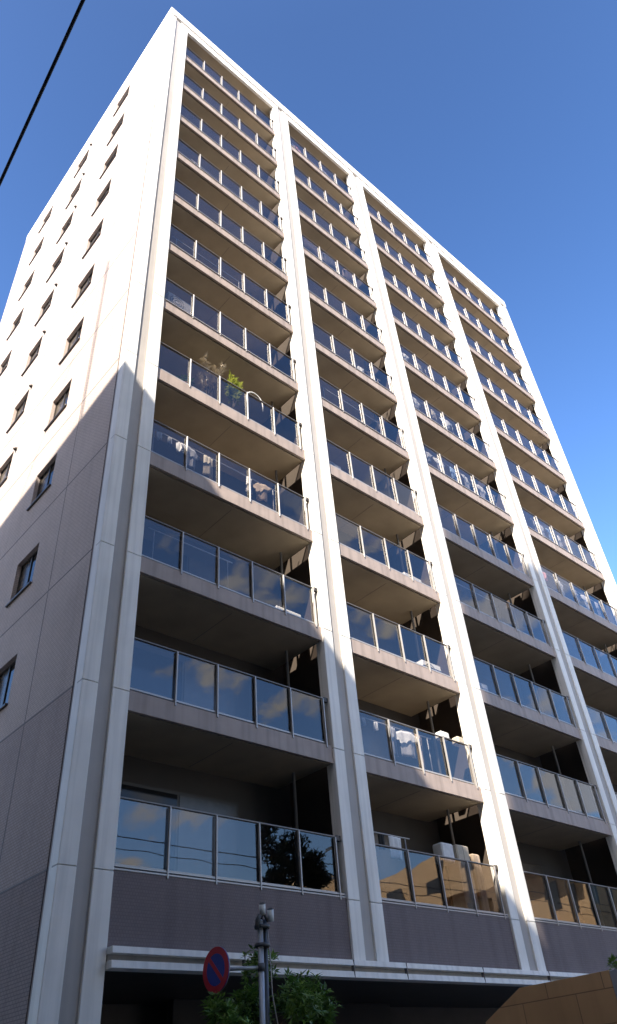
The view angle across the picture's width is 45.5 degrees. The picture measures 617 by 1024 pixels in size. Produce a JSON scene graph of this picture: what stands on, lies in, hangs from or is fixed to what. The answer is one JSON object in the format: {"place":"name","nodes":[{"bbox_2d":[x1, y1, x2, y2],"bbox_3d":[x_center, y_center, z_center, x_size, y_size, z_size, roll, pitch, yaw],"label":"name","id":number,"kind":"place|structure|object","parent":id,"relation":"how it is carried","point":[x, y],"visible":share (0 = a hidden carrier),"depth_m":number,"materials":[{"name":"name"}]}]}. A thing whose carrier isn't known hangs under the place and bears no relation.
{"place":"outdoors","nodes":[
{"label":"outdoors","id":0,"kind":"place"},
{"bbox_2d":[0,0,616,584],"label":"sky","id":1,"kind":"structure","parent":0,"point":[491,125],"materials":[{"name":"blue"}]},
{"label":"pavement","id":2,"kind":"structure","parent":0,"visible":0},
{"bbox_2d":[203,902,277,1023],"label":"sign post","id":3,"kind":"object","parent":2,"relation":"on","point":[217,968],"visible":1,"depth_m":10.52,"materials":[{"name":"metal"}]},
{"bbox_2d":[199,944,342,1023],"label":"street tree","id":4,"kind":"object","parent":2,"relation":"on","point":[306,1002],"visible":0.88,"depth_m":10.64,"materials":[{"name":"green plant"}]},
{"bbox_2d":[0,7,616,1023],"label":"apartment building","id":5,"kind":"structure","parent":2,"relation":"on","point":[198,761],"depth_m":19.76,"materials":[{"name":"grey tile"}]},
{"bbox_2d":[0,357,9,375],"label":"window","id":6,"kind":"structure","parent":5,"relation":"in","point":[5,365],"depth_m":31.18,"materials":[{"name":"grey metal"}]},
{"bbox_2d":[0,459,11,486],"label":"window","id":7,"kind":"structure","parent":5,"relation":"in","point":[4,474],"depth_m":23.56,"materials":[{"name":"glass"}]},
{"bbox_2d":[0,660,15,710],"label":"window","id":8,"kind":"structure","parent":5,"relation":"in","point":[6,677],"depth_m":15.78,"materials":[{"name":"blue glass"}]},
{"bbox_2d":[6,315,21,339],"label":"window","id":9,"kind":"structure","parent":5,"relation":"in","point":[19,319],"depth_m":32.56,"materials":[{"name":"grey metal"}]},
{"bbox_2d":[6,396,27,432],"bbox_3d":[-9.852,-3.435,25.125,0.205,1.185,1.290,27,-49,-33],"label":"window","id":10,"kind":"structure","parent":5,"relation":"in","point":[20,410],"depth_m":25.32,"materials":[{"name":"grey metal"}]},
{"bbox_2d":[5,550,37,607],"bbox_3d":[-6.724,1.506,17.482,0.205,1.185,1.290,27,-49,-33],"label":"window","id":11,"kind":"structure","parent":5,"relation":"in","point":[27,569],"depth_m":17.66,"materials":[{"name":"blue glass"}]},
{"bbox_2d":[18,277,32,300],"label":"window","id":12,"kind":"structure","parent":5,"relation":"in","point":[30,281],"depth_m":34.35,"materials":[{"name":"grey metal"}]},
{"bbox_2d":[21,343,40,375],"bbox_3d":[-10.061,-5.721,26.977,0.205,1.185,1.290,27,-49,-33],"label":"window","id":13,"kind":"structure","parent":5,"relation":"in","point":[35,354],"depth_m":27.07,"materials":[{"name":"grey metal"}]},
{"bbox_2d":[29,244,41,265],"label":"window","id":14,"kind":"structure","parent":5,"relation":"in","point":[41,244],"depth_m":36.12,"materials":[{"name":"brown metal"}]},
{"bbox_2d":[26,460,55,510],"bbox_3d":[-6.933,-0.781,19.334,0.205,1.185,1.290,27,-49,-33],"label":"window","id":15,"kind":"structure","parent":5,"relation":"in","point":[46,479],"depth_m":19.53,"materials":[{"name":"glass"}]},
{"bbox_2d":[34,296,52,326],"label":"window","id":16,"kind":"structure","parent":5,"relation":"in","point":[48,304],"depth_m":28.70,"materials":[{"name":"brown metal"}]},
{"bbox_2d":[38,213,50,233],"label":"window","id":17,"kind":"structure","parent":5,"relation":"in","point":[50,213],"depth_m":37.95,"materials":[{"name":"brown metal"}]},
{"bbox_2d":[46,255,62,282],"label":"window","id":18,"kind":"structure","parent":5,"relation":"in","point":[58,263],"depth_m":30.46,"materials":[{"name":"brown metal"}]},
{"bbox_2d":[44,385,70,431],"bbox_3d":[-7.142,-3.067,21.186,0.205,1.185,1.290,27,-49,-33],"label":"window","id":19,"kind":"structure","parent":5,"relation":"in","point":[61,404],"depth_m":21.38,"materials":[{"name":"brown metal"}]},
{"bbox_2d":[56,218,71,243],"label":"window","id":20,"kind":"structure","parent":5,"relation":"in","point":[69,223],"depth_m":32.24,"materials":[{"name":"brown metal"}]},
{"bbox_2d":[58,324,82,364],"bbox_3d":[-7.351,-5.354,23.038,0.205,1.185,1.290,27,-49,-33],"label":"window","id":21,"kind":"structure","parent":5,"relation":"in","point":[73,341],"depth_m":23.22,"materials":[{"name":"black glass"}]},
{"bbox_2d":[65,184,80,208],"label":"window","id":22,"kind":"structure","parent":5,"relation":"in","point":[77,190],"depth_m":34.08,"materials":[{"name":"brown metal"}]},
{"bbox_2d":[73,155,87,177],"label":"window","id":23,"kind":"structure","parent":5,"relation":"in","point":[87,155],"depth_m":35.87,"materials":[{"name":"brown metal"}]},
{"bbox_2d":[71,271,92,307],"bbox_3d":[-7.560,-7.640,24.890,0.205,1.185,1.290,27,-49,-33],"label":"window","id":24,"kind":"structure","parent":5,"relation":"in","point":[88,281],"depth_m":25.01,"materials":[{"name":"grey glass"}]},
{"bbox_2d":[81,226,101,258],"bbox_3d":[-7.769,-9.927,26.742,0.205,1.185,1.290,27,-49,-33],"label":"window","id":25,"kind":"structure","parent":5,"relation":"in","point":[98,233],"depth_m":26.64,"materials":[{"name":"brown metal"}]},
{"bbox_2d":[91,186,109,216],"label":"window","id":26,"kind":"structure","parent":5,"relation":"in","point":[107,191],"depth_m":28.39,"materials":[{"name":"brown metal"}]},
{"bbox_2d":[99,150,116,178],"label":"window","id":27,"kind":"structure","parent":5,"relation":"in","point":[115,153],"depth_m":30.19,"materials":[{"name":"brown metal"}]},
{"bbox_2d":[106,120,122,145],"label":"window","id":28,"kind":"structure","parent":5,"relation":"in","point":[120,124],"depth_m":31.99,"materials":[{"name":"metal"}]},
{"bbox_2d":[113,91,128,116],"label":"window","id":29,"kind":"structure","parent":5,"relation":"in","point":[128,91],"depth_m":33.76,"materials":[{"name":"metal"}]},
{"bbox_2d":[164,292,190,313],"bbox_3d":[-3.815,-5.932,21.394,0.800,0.660,0.292,27,-49,-33],"label":"air conditioner","id":30,"kind":"object","parent":5,"relation":"on","point":[177,301],"visible":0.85,"depth_m":21.35,"materials":[{"name":"white metal"}]},
{"bbox_2d":[176,374,194,385],"bbox_3d":[-3.237,-3.431,19.602,0.410,0.790,0.512,-22,-42,19],"label":"potted plant","id":31,"kind":"object","parent":5,"relation":"on","point":[186,381],"visible":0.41,"depth_m":19.67,"materials":[{"name":"green plant"}]},
{"bbox_2d":[148,527,232,587],"bbox_3d":[-2.608,1.239,16.383,2.299,1.220,0.032,27,-49,-33],"label":"laundry pole","id":32,"kind":"object","parent":5,"relation":"on","point":[189,545],"visible":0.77,"depth_m":16.67,"materials":[{"name":"metal"}]},
{"bbox_2d":[172,236,241,286],"bbox_3d":[-3.259,-7.821,23.935,2.798,1.241,0.032,27,-49,-33],"label":"laundry pole","id":33,"kind":"object","parent":5,"relation":"on","point":[206,259],"visible":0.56,"depth_m":24.25,"materials":[{"name":"metal"}]},
{"bbox_2d":[195,351,227,396],"bbox_3d":[-2.773,-3.503,20.461,0.888,1.915,0.910,27,-49,-33],"label":"potted plant","id":34,"kind":"object","parent":5,"relation":"on","point":[211,380],"visible":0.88,"depth_m":20.58,"materials":[{"name":"brown plant"}]},
{"bbox_2d":[152,428,276,509],"bbox_3d":[-2.304,-0.876,18.421,3.998,1.116,0.032,27,-49,-33],"label":"laundry pole","id":35,"kind":"object","parent":5,"relation":"on","point":[154,430],"visible":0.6,"depth_m":18.71,"materials":[{"name":"metal"}]},
{"bbox_2d":[157,432,161,439],"bbox_3d":[-3.601,-1.836,17.747,0.140,0.220,0.106,18,-44,-26],"label":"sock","id":36,"kind":"object","parent":35,"relation":"hanging from","point":[159,435],"visible":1,"depth_m":17.72,"materials":[{"name":"blue fabric"}]},
{"bbox_2d":[167,437,171,446],"bbox_3d":[-3.380,-1.711,17.910,0.120,0.240,0.100,16,-43,-24],"label":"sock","id":37,"kind":"object","parent":35,"relation":"hanging from","point":[169,441],"visible":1,"depth_m":17.88,"materials":[{"name":"grey fabric"}]},
{"bbox_2d":[176,442,184,453],"bbox_3d":[-3.149,-1.581,18.049,0.220,0.300,0.108,15,-43,-24],"label":"towel","id":38,"kind":"object","parent":35,"relation":"hanging from","point":[179,448],"visible":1,"depth_m":18.01,"materials":[{"name":"white fabric"}]},
{"bbox_2d":[181,443,199,470],"bbox_3d":[-2.913,-1.343,18.114,0.108,0.620,0.684,-28,-44,25],"label":"shirt","id":39,"kind":"object","parent":35,"relation":"hanging from","point":[192,457],"visible":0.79,"depth_m":18.11,"materials":[{"name":"grey fabric"}]},
{"bbox_2d":[203,455,212,478],"bbox_3d":[-2.505,-1.135,18.417,0.110,0.620,0.300,-33,-46,30],"label":"towel","id":40,"kind":"object","parent":35,"relation":"hanging from","point":[208,466],"visible":1,"depth_m":18.38,"materials":[{"name":"beige fabric"}]},
{"bbox_2d":[246,476,251,493],"bbox_3d":[-1.545,-0.690,19.171,0.110,0.500,0.200,-27,-44,24],"label":"towel","id":41,"kind":"object","parent":35,"relation":"hanging from","point":[247,483],"visible":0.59,"depth_m":19.14,"materials":[{"name":"white fabric"}]},
{"bbox_2d":[252,483,271,501],"bbox_3d":[-1.236,-0.528,19.366,0.646,0.550,0.110,16,-43,-24],"label":"shirt","id":42,"kind":"object","parent":35,"relation":"hanging from","point":[262,490],"visible":0.99,"depth_m":19.36,"materials":[{"name":"beige fabric"}]},
{"bbox_2d":[191,159,259,211],"bbox_3d":[-3.116,-12.099,28.040,3.298,1.206,0.032,27,-49,-33],"label":"laundry pole","id":43,"kind":"object","parent":5,"relation":"on","point":[224,185],"visible":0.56,"depth_m":28.36,"materials":[{"name":"metal"}]},
{"bbox_2d":[223,369,243,409],"bbox_3d":[-2.148,-3.201,21.056,0.660,2.106,0.596,-7,-39,3],"label":"potted plant","id":44,"kind":"object","parent":5,"relation":"on","point":[233,394],"visible":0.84,"depth_m":21.11,"materials":[{"name":"green plant"}]},
{"bbox_2d":[246,392,263,411],"bbox_3d":[-1.566,-3.262,21.391,0.636,0.578,0.036,27,-49,-33],"label":"plant hoop","id":45,"kind":"object","parent":5,"relation":"attached to","point":[259,398],"visible":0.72,"depth_m":21.50,"materials":[{"name":"white metal"}]},
{"bbox_2d":[275,605,300,616],"bbox_3d":[-0.545,2.733,18.015,0.800,0.660,0.292,27,-49,-33],"label":"air conditioner","id":46,"kind":"object","parent":5,"relation":"on","point":[289,611],"visible":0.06,"depth_m":18.12,"materials":[{"name":"white metal"}]},
{"bbox_2d":[302,236,318,257],"bbox_3d":[0.030,-10.849,30.240,0.850,0.864,0.204,27,-49,-33],"label":"quilt","id":47,"kind":"object","parent":5,"relation":"hanging from","point":[312,248],"visible":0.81,"depth_m":30.17,"materials":[{"name":"white fabric"}]},
{"bbox_2d":[321,252,339,272],"bbox_3d":[0.921,-10.400,30.895,0.800,0.864,0.204,27,-49,-33],"label":"quilt","id":48,"kind":"object","parent":5,"relation":"hanging from","point":[329,261],"visible":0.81,"depth_m":30.81,"materials":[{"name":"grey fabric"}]},
{"bbox_2d":[329,461,340,469],"bbox_3d":[0.653,-1.236,22.647,0.800,0.660,0.292,27,-49,-33],"label":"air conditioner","id":49,"kind":"object","parent":5,"relation":"on","point":[335,465],"visible":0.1,"depth_m":22.80,"materials":[{"name":"white metal"}]},
{"bbox_2d":[342,269,355,285],"bbox_3d":[1.748,-9.983,31.503,0.600,0.864,0.204,27,-49,-33],"label":"quilt","id":50,"kind":"object","parent":5,"relation":"hanging from","point":[348,276],"visible":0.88,"depth_m":31.43,"materials":[{"name":"white fabric"}]},
{"bbox_2d":[320,386,381,433],"bbox_3d":[1.580,-3.226,25.507,3.070,1.306,0.032,27,-49,-33],"label":"laundry pole","id":51,"kind":"object","parent":5,"relation":"on","point":[350,405],"visible":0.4,"depth_m":25.82,"materials":[{"name":"metal"}]},
{"bbox_2d":[373,831,412,896],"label":"laundry pole","id":52,"kind":"object","parent":5,"relation":"on","point":[404,838],"visible":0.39,"depth_m":16.14,"materials":[{"name":"metal"}]},
{"bbox_2d":[378,834,385,849],"bbox_3d":[1.579,7.092,15.831,0.160,0.300,0.112,17,-44,-25],"label":"towel","id":53,"kind":"object","parent":52,"relation":"hanging from","point":[381,840],"visible":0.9,"depth_m":15.82,"materials":[{"name":"black fabric"}]},
{"bbox_2d":[388,836,402,860],"bbox_3d":[1.904,7.310,16.017,0.113,0.450,0.420,-34,-47,31],"label":"towel","id":54,"kind":"object","parent":52,"relation":"hanging from","point":[395,842],"visible":0.95,"depth_m":15.99,"materials":[{"name":"white fabric"}]},
{"bbox_2d":[360,716,432,771],"bbox_3d":[2.091,5.690,17.650,2.857,1.146,0.032,27,-49,-33],"label":"laundry pole","id":55,"kind":"object","parent":5,"relation":"on","point":[406,731],"visible":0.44,"depth_m":18.22,"materials":[{"name":"metal"}]},
{"bbox_2d":[361,718,365,725],"bbox_3d":[1.298,4.957,17.368,0.107,0.180,0.120,-34,-47,31],"label":"sock","id":56,"kind":"object","parent":55,"relation":"hanging from","point":[363,722],"visible":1,"depth_m":17.34,"materials":[{"name":"blue fabric"}]},
{"bbox_2d":[373,722,378,731],"bbox_3d":[1.619,5.131,17.588,0.140,0.220,0.106,26,-48,-33],"label":"sock","id":57,"kind":"object","parent":55,"relation":"hanging from","point":[375,724],"visible":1,"depth_m":17.57,"materials":[{"name":"white fabric"}]},
{"bbox_2d":[388,726,398,756],"bbox_3d":[2.049,5.527,17.742,0.112,0.700,0.280,-32,-46,29],"label":"towel","id":58,"kind":"object","parent":55,"relation":"hanging from","point":[393,734],"visible":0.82,"depth_m":17.71,"materials":[{"name":"grey fabric"}]},
{"bbox_2d":[395,730,419,757],"bbox_3d":[2.428,5.687,18.047,0.950,0.620,0.104,22,-46,-30],"label":"shirt","id":59,"kind":"object","parent":55,"relation":"hanging from","point":[408,741],"visible":0.94,"depth_m":18.02,"materials":[{"name":"white fabric"}]},
{"bbox_2d":[415,734,425,768],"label":"trousers","id":60,"kind":"object","parent":55,"relation":"hanging from","point":[420,738],"visible":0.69,"depth_m":18.17,"materials":[{"name":"beige fabric"}]},
{"bbox_2d":[387,278,432,314],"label":"laundry pole","id":61,"kind":"object","parent":5,"relation":"on","point":[409,296],"visible":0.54,"depth_m":36.45,"materials":[{"name":"metal"}]},
{"bbox_2d":[403,572,420,581],"bbox_3d":[3.150,2.288,22.580,0.800,0.660,0.292,27,-49,-33],"label":"air conditioner","id":62,"kind":"object","parent":5,"relation":"on","point":[410,576],"visible":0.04,"depth_m":22.64,"materials":[{"name":"white metal"}]},
{"bbox_2d":[416,660,440,671],"bbox_3d":[3.423,4.606,20.775,0.800,0.660,0.292,27,-49,-33],"label":"air conditioner","id":63,"kind":"object","parent":5,"relation":"on","point":[432,666],"visible":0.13,"depth_m":20.80,"materials":[{"name":"white metal"}]},
{"bbox_2d":[417,400,453,433],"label":"laundry pole","id":64,"kind":"object","parent":5,"relation":"on","point":[438,415],"visible":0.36,"depth_m":30.54,"materials":[{"name":"metal"}]},
{"bbox_2d":[412,396,420,410],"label":"shirt","id":65,"kind":"object","parent":64,"relation":"hanging from","point":[416,404],"visible":0.79,"depth_m":29.48,"materials":[{"name":"white fabric"}]},
{"bbox_2d":[431,409,437,421],"bbox_3d":[5.155,-3.930,30.182,0.104,0.500,0.400,-28,-44,25],"label":"towel","id":66,"kind":"object","parent":64,"relation":"hanging from","point":[433,415],"visible":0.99,"depth_m":30.10,"materials":[{"name":"beige fabric"}]},
{"bbox_2d":[440,418,450,429],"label":"shirt","id":67,"kind":"object","parent":64,"relation":"hanging from","point":[448,424],"visible":0.81,"depth_m":30.56,"materials":[{"name":"white fabric"}]},
{"bbox_2d":[435,731,448,741],"bbox_3d":[3.467,5.827,19.101,0.340,0.200,0.240,27,-49,-33],"label":"bundle","id":68,"kind":"object","parent":5,"relation":"on","point":[443,734],"visible":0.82,"depth_m":19.02,"materials":[{"name":"white fabric"}]},
{"bbox_2d":[432,842,454,865],"bbox_3d":[3.112,7.874,16.938,0.420,0.420,0.300,27,-49,-33],"label":"bedding","id":69,"kind":"object","parent":5,"relation":"on","point":[443,849],"visible":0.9,"depth_m":16.84,"materials":[{"name":"white fabric"}]},
{"bbox_2d":[452,736,463,746],"bbox_3d":[3.945,6.067,19.452,0.260,0.200,0.240,27,-49,-33],"label":"bundle","id":70,"kind":"object","parent":5,"relation":"on","point":[458,739],"visible":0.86,"depth_m":19.37,"materials":[{"name":"beige fabric"}]},
{"bbox_2d":[424,450,496,505],"bbox_3d":[5.905,-1.114,28.476,4.806,1.146,0.032,27,-49,-33],"label":"laundry pole","id":71,"kind":"object","parent":5,"relation":"on","point":[469,479],"visible":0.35,"depth_m":29.26,"materials":[{"name":"metal"}]},
{"bbox_2d":[425,452,432,462],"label":"shirt","id":72,"kind":"object","parent":71,"relation":"hanging from","point":[429,456],"visible":0.6,"depth_m":27.63,"materials":[{"name":"grey fabric"}]},
{"bbox_2d":[433,458,444,471],"bbox_3d":[4.989,-1.743,27.957,0.760,0.620,0.109,28,-49,-34],"label":"shirt","id":73,"kind":"object","parent":71,"relation":"hanging from","point":[438,462],"visible":0.71,"depth_m":27.93,"materials":[{"name":"white fabric"}]},
{"bbox_2d":[450,467,457,481],"bbox_3d":[5.610,-1.433,28.426,0.102,0.600,0.400,-32,-46,29],"label":"towel","id":74,"kind":"object","parent":71,"relation":"hanging from","point":[453,474],"visible":0.96,"depth_m":28.37,"materials":[{"name":"white fabric"}]},
{"bbox_2d":[461,474,470,489],"bbox_3d":[6.209,-1.136,28.845,0.106,0.620,0.836,-28,-44,26],"label":"shirt","id":75,"kind":"object","parent":71,"relation":"hanging from","point":[467,482],"visible":0.91,"depth_m":28.78,"materials":[{"name":"white fabric"}]},
{"bbox_2d":[476,485,485,498],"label":"shirt","id":76,"kind":"object","parent":71,"relation":"hanging from","point":[482,492],"visible":0.84,"depth_m":29.33,"materials":[{"name":"white fabric"}]},
{"bbox_2d":[447,844,479,911],"bbox_3d":[3.544,8.553,16.972,0.460,1.550,0.404,27,-49,-33],"label":"cabinet","id":77,"kind":"object","parent":5,"relation":"on","point":[460,886],"visible":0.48,"depth_m":16.85,"materials":[{"name":"white metal"}]},
{"bbox_2d":[455,582,495,618],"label":"laundry pole","id":78,"kind":"object","parent":5,"relation":"on","point":[479,595],"visible":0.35,"depth_m":24.95,"materials":[{"name":"metal"}]},
{"bbox_2d":[469,854,489,913],"bbox_3d":[3.931,8.796,17.212,0.280,1.420,0.354,27,-49,-33],"label":"cabinet","id":79,"kind":"object","parent":5,"relation":"on","point":[480,887],"visible":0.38,"depth_m":17.13,"materials":[{"name":"beige metal"}]},
{"bbox_2d":[479,683,487,690],"bbox_3d":[5.064,5.433,21.981,0.800,0.660,0.292,27,-49,-33],"label":"air conditioner","id":80,"kind":"object","parent":5,"relation":"on","point":[483,686],"visible":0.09,"depth_m":22.14,"materials":[{"name":"white metal"}]},
{"bbox_2d":[493,421,533,451],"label":"laundry pole","id":81,"kind":"object","parent":5,"relation":"attached to","point":[514,436],"visible":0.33,"depth_m":36.20,"materials":[{"name":"metal"}]},
{"bbox_2d":[531,519,567,549],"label":"laundry pole","id":82,"kind":"object","parent":5,"relation":"on","point":[550,531],"visible":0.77,"depth_m":32.31,"materials":[{"name":"metal"}]},
{"bbox_2d":[535,522,545,536],"bbox_3d":[9.998,0.778,31.651,0.100,0.600,0.836,-33,-46,30],"label":"shirt","id":83,"kind":"object","parent":82,"relation":"hanging from","point":[542,528],"visible":0.69,"depth_m":31.57,"materials":[{"name":"white fabric"}]},
{"bbox_2d":[546,528,553,541],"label":"shirt","id":84,"kind":"object","parent":82,"relation":"hanging from","point":[550,534],"visible":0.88,"depth_m":31.92,"materials":[{"name":"white fabric"}]},
{"bbox_2d":[557,535,562,547],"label":"towel","id":85,"kind":"object","parent":82,"relation":"hanging from","point":[560,542],"visible":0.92,"depth_m":32.40,"materials":[{"name":"white fabric"}]},
{"bbox_2d":[542,571,606,619],"bbox_3d":[10.895,3.582,30.138,5.186,1.146,0.032,27,-49,-33],"label":"laundry pole","id":86,"kind":"object","parent":5,"relation":"on","point":[577,592],"visible":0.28,"depth_m":30.79,"materials":[{"name":"metal"}]},
{"bbox_2d":[555,580,564,595],"bbox_3d":[10.209,3.063,29.797,0.107,0.600,0.836,-30,-45,28],"label":"shirt","id":87,"kind":"object","parent":86,"relation":"hanging from","point":[562,587],"visible":0.73,"depth_m":29.70,"materials":[{"name":"white fabric"}]},
{"bbox_2d":[572,589,580,604],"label":"shirt","id":88,"kind":"object","parent":86,"relation":"hanging from","point":[577,595],"visible":0.66,"depth_m":30.37,"materials":[{"name":"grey fabric"}]},
{"bbox_2d":[580,595,590,609],"bbox_3d":[11.637,3.802,30.823,0.760,0.660,0.108,29,-50,-35],"label":"shirt","id":89,"kind":"object","parent":86,"relation":"hanging from","point":[585,599],"visible":0.95,"depth_m":30.80,"materials":[{"name":"white fabric"}]},
{"bbox_2d":[594,602,601,616],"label":"trousers","id":90,"kind":"object","parent":86,"relation":"hanging from","point":[598,609],"visible":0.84,"depth_m":31.31,"materials":[{"name":"blue fabric"}]},
{"bbox_2d":[486,969,616,1023],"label":"boundary wall","id":91,"kind":"structure","parent":2,"relation":"on","point":[591,998],"depth_m":12.36,"materials":[{"name":"beige stone"}]},
{"bbox_3d":[6.196,-19.445,8.908,21.104,43.852,12.120,27,-49,-33],"label":"neighbour building","id":92,"kind":"object","parent":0,"visible":0},
{"bbox_2d":[0,0,84,185],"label":"overhead cable","id":93,"kind":"object","parent":92,"relation":"attached to","point":[56,58],"visible":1,"depth_m":3.64,"materials":[{"name":"black rubber"}]},
{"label":"laundry pole","id":94,"kind":"object","parent":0,"visible":0},
{"bbox_2d":[401,352,409,361],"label":"shirt","id":95,"kind":"object","parent":94,"relation":"hanging from","point":[405,356],"visible":0.59,"depth_m":31.34,"materials":[{"name":"white fabric"}]},
{"label":"road","id":96,"kind":"structure","parent":0,"visible":0},
{"bbox_2d":[606,954,616,969],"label":"shrub","id":97,"kind":"object","parent":96,"relation":"on","point":[611,959],"visible":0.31,"depth_m":13.55,"materials":[{"name":"green plant"}]}
]}

